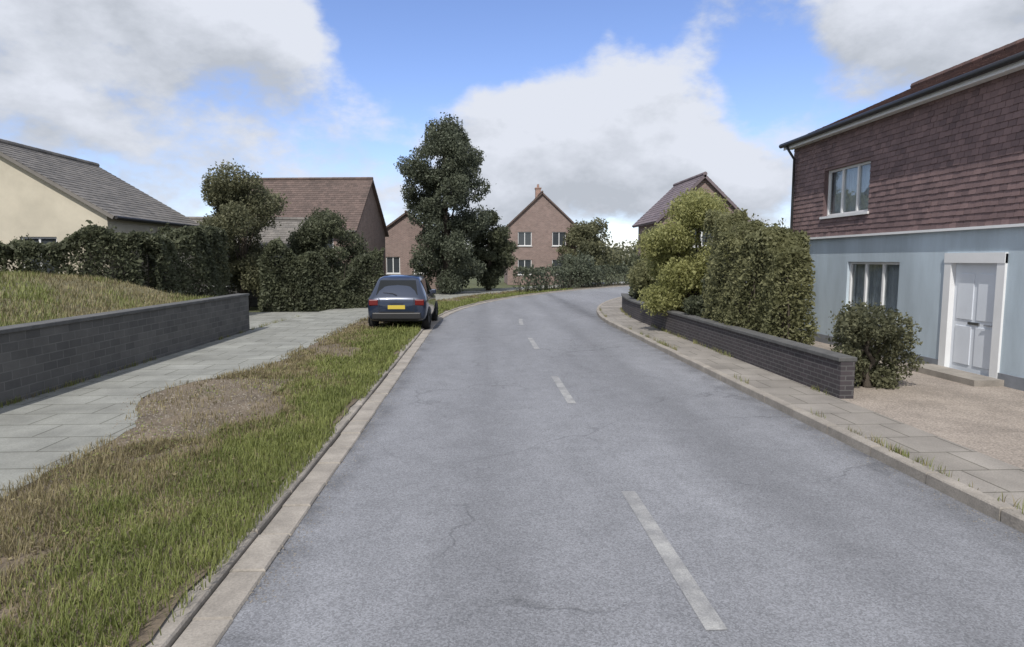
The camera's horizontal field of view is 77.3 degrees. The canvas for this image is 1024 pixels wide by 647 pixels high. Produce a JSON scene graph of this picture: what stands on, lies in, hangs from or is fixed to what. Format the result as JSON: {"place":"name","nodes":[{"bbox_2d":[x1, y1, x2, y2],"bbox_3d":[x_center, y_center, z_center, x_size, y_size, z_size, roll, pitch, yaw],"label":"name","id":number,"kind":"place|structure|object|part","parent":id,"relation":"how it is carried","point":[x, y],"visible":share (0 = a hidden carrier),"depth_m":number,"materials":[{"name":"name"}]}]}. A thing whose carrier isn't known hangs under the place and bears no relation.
{"place":"outdoors","nodes":[
{"label":"outdoors","id":0,"kind":"place"},
{"bbox_2d":[0,269,211,326],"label":"raised lawn","id":1,"kind":"structure","parent":0,"point":[57,298],"depth_m":15.22,"materials":[{"name":"green plant"}]},
{"bbox_2d":[249,312,313,329],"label":"driveway","id":2,"kind":"structure","parent":0,"point":[256,319],"depth_m":24.08,"materials":[{"name":"grey concrete"}]},
{"bbox_2d":[0,281,624,498],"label":"path","id":3,"kind":"structure","parent":0,"point":[45,428],"depth_m":10.37,"materials":[{"name":"grey concrete"}]},
{"bbox_2d":[0,283,627,646],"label":"verge ground","id":4,"kind":"structure","parent":0,"point":[157,621],"depth_m":6.01,"materials":[{"name":"soil"}]},
{"bbox_2d":[368,274,437,328],"bbox_3d":[-3.583,-0.811,21.627,1.963,1.718,4.389,0,6,-3],"label":"parked car","id":5,"kind":"object","parent":4,"relation":"on","point":[402,298],"visible":0.99,"depth_m":19.63,"materials":[{"name":"blue paint"}]},
{"bbox_3d":[-3.535,-1.095,19.759,1.272,0.476,0.390,0,6,-3],"label":"rear window","id":6,"kind":"part","parent":5,"relation":"part of","materials":[{"name":"black glass"}]},
{"bbox_3d":[-2.789,-1.196,20.521,0.259,0.520,0.814,0,6,-3],"label":"side window","id":7,"kind":"part","parent":5,"relation":"part of","materials":[{"name":"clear glass"}]},
{"bbox_3d":[-2.818,-1.279,21.599,0.236,0.568,1.229,0,6,-3],"label":"side window","id":8,"kind":"part","parent":5,"relation":"part of","materials":[{"name":"black glass"}]},
{"bbox_2d":[0,288,1023,646],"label":"grass","id":9,"kind":"structure","parent":4,"relation":"on","point":[246,444],"depth_m":5.78,"materials":[{"name":"green plant"}]},
{"bbox_2d":[512,262,629,291],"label":"hedge","id":10,"kind":"object","parent":4,"relation":"on","point":[536,272],"visible":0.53,"depth_m":46.37,"materials":[{"name":"green plant"}]},
{"bbox_2d":[556,251,602,286],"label":"shrub","id":11,"kind":"object","parent":4,"relation":"on","point":[592,274],"visible":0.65,"depth_m":49.56,"materials":[{"name":"green plant"}]},
{"bbox_2d":[252,177,388,292],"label":"house","id":12,"kind":"structure","parent":0,"point":[355,201],"depth_m":36.94,"materials":[{"name":"brown brick"}]},
{"bbox_2d":[385,210,440,289],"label":"house","id":13,"kind":"structure","parent":0,"point":[400,240],"depth_m":46.33,"materials":[{"name":"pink brick"}]},
{"bbox_2d":[386,257,399,272],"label":"window","id":14,"kind":"structure","parent":13,"relation":"in","point":[392,263],"depth_m":46.53,"materials":[{"name":"clear glass"}]},
{"bbox_2d":[92,260,770,597],"bbox_3d":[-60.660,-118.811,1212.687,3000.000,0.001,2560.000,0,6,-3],"label":"ground","id":15,"kind":"structure","parent":0,"point":[472,285],"depth_m":52.17,"materials":[{"name":"green plant"}]},
{"bbox_2d":[0,139,201,291],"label":"house","id":16,"kind":"structure","parent":15,"relation":"on","point":[46,196],"depth_m":19.81,"materials":[{"name":"grey tile"}]},
{"bbox_2d":[21,237,57,272],"bbox_3d":[-14.612,-1.786,19.908,1.098,1.798,0.058,0,6,-3],"label":"window","id":17,"kind":"structure","parent":16,"relation":"in","point":[45,240],"depth_m":19.84,"materials":[{"name":"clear glass"}]},
{"bbox_2d":[148,254,165,288],"bbox_3d":[-12.748,-1.786,22.931,0.058,1.398,1.398,0,6,-3],"label":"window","id":18,"kind":"structure","parent":16,"relation":"in","point":[151,272],"depth_m":22.69,"materials":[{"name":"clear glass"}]},
{"bbox_2d":[0,220,232,298],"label":"hedge","id":19,"kind":"object","parent":15,"relation":"on","point":[165,244],"visible":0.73,"depth_m":19.95,"materials":[{"name":"green plant"}]},
{"bbox_2d":[0,293,249,405],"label":"garden wall","id":20,"kind":"structure","parent":15,"relation":"on","point":[41,356],"depth_m":11.86,"materials":[{"name":"brick"}]},
{"bbox_2d":[193,158,291,309],"bbox_3d":[-11.934,-3.764,27.685,4.546,6.406,5.057,0,6,-3],"label":"tree","id":21,"kind":"object","parent":15,"relation":"on","point":[237,203],"visible":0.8,"depth_m":27.02,"materials":[{"name":"green plant"}]},
{"bbox_2d":[188,217,307,306],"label":"outbuilding","id":22,"kind":"structure","parent":15,"relation":"on","point":[290,224],"depth_m":31.30,"materials":[{"name":"stone"}]},
{"bbox_2d":[255,236,384,311],"bbox_3d":[-8.264,-2.131,27.903,5.525,3.284,2.189,-3,6,-26],"label":"hedge","id":23,"kind":"object","parent":15,"relation":"on","point":[341,293],"visible":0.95,"depth_m":27.09,"materials":[{"name":"green plant"}]},
{"bbox_2d":[285,207,369,301],"bbox_3d":[-8.782,-3.273,30.557,4.108,4.952,4.286,0,6,-3],"label":"tree","id":24,"kind":"object","parent":15,"relation":"on","point":[315,231],"visible":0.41,"depth_m":29.55,"materials":[{"name":"green plant"}]},
{"bbox_2d":[393,112,496,293],"bbox_3d":[-4.188,-7.383,40.469,6.401,11.174,6.147,0,6,-3],"label":"tree","id":25,"kind":"object","parent":15,"relation":"on","point":[446,185],"visible":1,"depth_m":39.10,"materials":[{"name":"green plant"}]},
{"bbox_2d":[466,208,519,289],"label":"tree","id":26,"kind":"object","parent":15,"relation":"on","point":[497,250],"visible":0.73,"depth_m":44.20,"materials":[{"name":"green plant"}]},
{"bbox_2d":[503,184,576,284],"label":"house","id":27,"kind":"structure","parent":15,"relation":"on","point":[539,224],"depth_m":55.73,"materials":[{"name":"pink brick"}]},
{"bbox_2d":[518,260,531,274],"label":"window","id":28,"kind":"structure","parent":27,"relation":"in","point":[522,263],"depth_m":55.97,"materials":[{"name":"clear glass"}]},
{"bbox_2d":[518,232,531,245],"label":"window","id":29,"kind":"structure","parent":27,"relation":"in","point":[524,238],"depth_m":55.77,"materials":[{"name":"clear glass"}]},
{"bbox_2d":[552,260,562,267],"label":"window","id":30,"kind":"structure","parent":27,"relation":"in","point":[554,261],"depth_m":56.12,"materials":[{"name":"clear glass"}]},
{"bbox_2d":[552,232,565,245],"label":"window","id":31,"kind":"structure","parent":27,"relation":"in","point":[557,237],"depth_m":55.90,"materials":[{"name":"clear glass"}]},
{"bbox_2d":[442,240,637,272],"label":"woodland","id":32,"kind":"object","parent":15,"relation":"on","point":[624,254],"visible":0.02,"depth_m":103.36,"materials":[{"name":"green plant"}]},
{"bbox_2d":[556,217,619,282],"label":"tree","id":33,"kind":"object","parent":15,"relation":"on","point":[583,237],"visible":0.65,"depth_m":54.40,"materials":[{"name":"green plant"}]},
{"bbox_2d":[627,253,648,300],"bbox_3d":[5.478,-1.652,26.364,1.400,2.729,2.743,1,6,8],"label":"hedge","id":34,"kind":"object","parent":15,"relation":"on","point":[632,260],"visible":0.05,"depth_m":26.51,"materials":[{"name":"green plant"}]},
{"bbox_2d":[625,221,695,301],"bbox_3d":[5.811,-2.056,24.247,3.262,3.684,2.806,0,6,-3],"label":"shrub","id":35,"kind":"object","parent":15,"relation":"on","point":[637,275],"visible":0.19,"depth_m":23.60,"materials":[{"name":"green plant"}]},
{"bbox_2d":[629,187,763,315],"bbox_3d":[5.548,-1.916,19.140,4.080,4.466,3.516,0,6,-3],"label":"shrub","id":36,"kind":"object","parent":15,"relation":"on","point":[677,274],"visible":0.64,"depth_m":18.65,"materials":[{"name":"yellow plant"}]},
{"bbox_2d":[681,262,758,320],"bbox_3d":[5.645,-0.625,16.928,2.293,2.306,1.881,0,6,-3],"label":"shrub","id":37,"kind":"object","parent":15,"relation":"on","point":[691,308],"visible":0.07,"depth_m":16.94,"materials":[{"name":"green plant"}]},
{"bbox_2d":[621,293,856,398],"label":"garden wall","id":38,"kind":"structure","parent":15,"relation":"on","point":[810,366],"depth_m":12.23,"materials":[{"name":"grey brick"}]},
{"bbox_2d":[701,207,819,345],"bbox_3d":[5.442,-0.954,14.509,1.495,3.580,4.155,0,6,-3],"label":"hedge","id":39,"kind":"object","parent":15,"relation":"on","point":[761,258],"visible":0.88,"depth_m":13.49,"materials":[{"name":"green plant"}]},
{"bbox_2d":[596,297,1023,532],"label":"kerb","id":40,"kind":"structure","parent":15,"relation":"on","point":[994,508],"depth_m":7.20,"materials":[{"name":"concrete"}]},
{"bbox_2d":[825,297,928,389],"bbox_3d":[5.938,0.361,10.630,1.550,1.598,1.480,6,8,45],"label":"shrub","id":41,"kind":"object","parent":15,"relation":"on","point":[858,332],"visible":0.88,"depth_m":10.46,"materials":[{"name":"green plant"}]},
{"bbox_2d":[779,38,1023,390],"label":"house","id":42,"kind":"structure","parent":15,"relation":"on","point":[910,201],"depth_m":12.31,"materials":[{"name":"tile"}]},
{"bbox_2d":[819,161,870,218],"bbox_3d":[8.043,-3.163,15.230,0.345,1.270,2.020,0,6,-3],"label":"window","id":43,"kind":"structure","parent":42,"relation":"in","point":[851,183],"depth_m":15.44,"materials":[{"name":"white glass"}]},
{"bbox_2d":[848,262,899,319],"bbox_3d":[8.133,-0.766,14.367,0.315,1.330,2.020,0,6,-3],"label":"window","id":44,"kind":"structure","parent":42,"relation":"in","point":[874,282],"depth_m":14.52,"materials":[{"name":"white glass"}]},
{"bbox_2d":[949,263,996,376],"bbox_3d":[8.241,-0.065,11.424,0.107,2.020,1.060,0,6,-3],"label":"door","id":45,"kind":"structure","parent":42,"relation":"in","point":[974,294],"depth_m":11.44,"materials":[{"name":"grey"}]},
{"bbox_2d":[0,0,1023,259],"label":"sky","id":46,"kind":"structure","parent":0,"point":[605,106],"materials":[{"name":"blue"}]},
{"bbox_2d":[216,286,1023,646],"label":"road","id":47,"kind":"structure","parent":0,"point":[490,476],"depth_m":5.34,"materials":[{"name":"grey asphalt"}]},
{"bbox_2d":[142,285,628,646],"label":"kerb","id":48,"kind":"structure","parent":47,"relation":"on","point":[172,631],"depth_m":4.89,"materials":[{"name":"concrete"}]},
{"bbox_2d":[172,286,623,646],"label":"channel strip","id":49,"kind":"object","parent":47,"relation":"on","point":[212,620],"visible":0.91,"depth_m":5.12,"materials":[{"name":"concrete"}]},
{"bbox_2d":[7,323,1022,602],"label":"grit","id":50,"kind":"object","parent":47,"relation":"on","point":[247,409],"visible":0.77,"depth_m":8.89,"materials":[{"name":"gravel"}]},
{"bbox_2d":[519,319,726,629],"bbox_3d":[0.944,1.157,10.521,0.247,0.001,26.990,0,6,-3],"label":"road marking","id":51,"kind":"object","parent":47,"relation":"on","point":[705,611],"visible":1,"depth_m":4.69,"materials":[{"name":"paint"}]},
{"bbox_2d":[632,171,750,254],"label":"house","id":52,"kind":"structure","parent":0,"point":[650,217],"depth_m":29.64,"materials":[{"name":"brown brick"}]},
{"bbox_2d":[691,229,713,247],"bbox_3d":[8.649,-4.033,29.134,1.220,1.159,0.188,0,6,-3],"label":"window","id":53,"kind":"structure","parent":52,"relation":"in","point":[702,240],"depth_m":29.22,"materials":[{"name":"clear glass"}]},
{"bbox_2d":[600,297,1023,511],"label":"pavement","id":54,"kind":"structure","parent":0,"point":[991,476],"depth_m":8.24,"materials":[{"name":"grey concrete"}]},
{"bbox_2d":[782,336,1023,468],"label":"forecourt","id":55,"kind":"structure","parent":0,"point":[988,421],"depth_m":9.03,"materials":[{"name":"beige gravel"}]}
]}

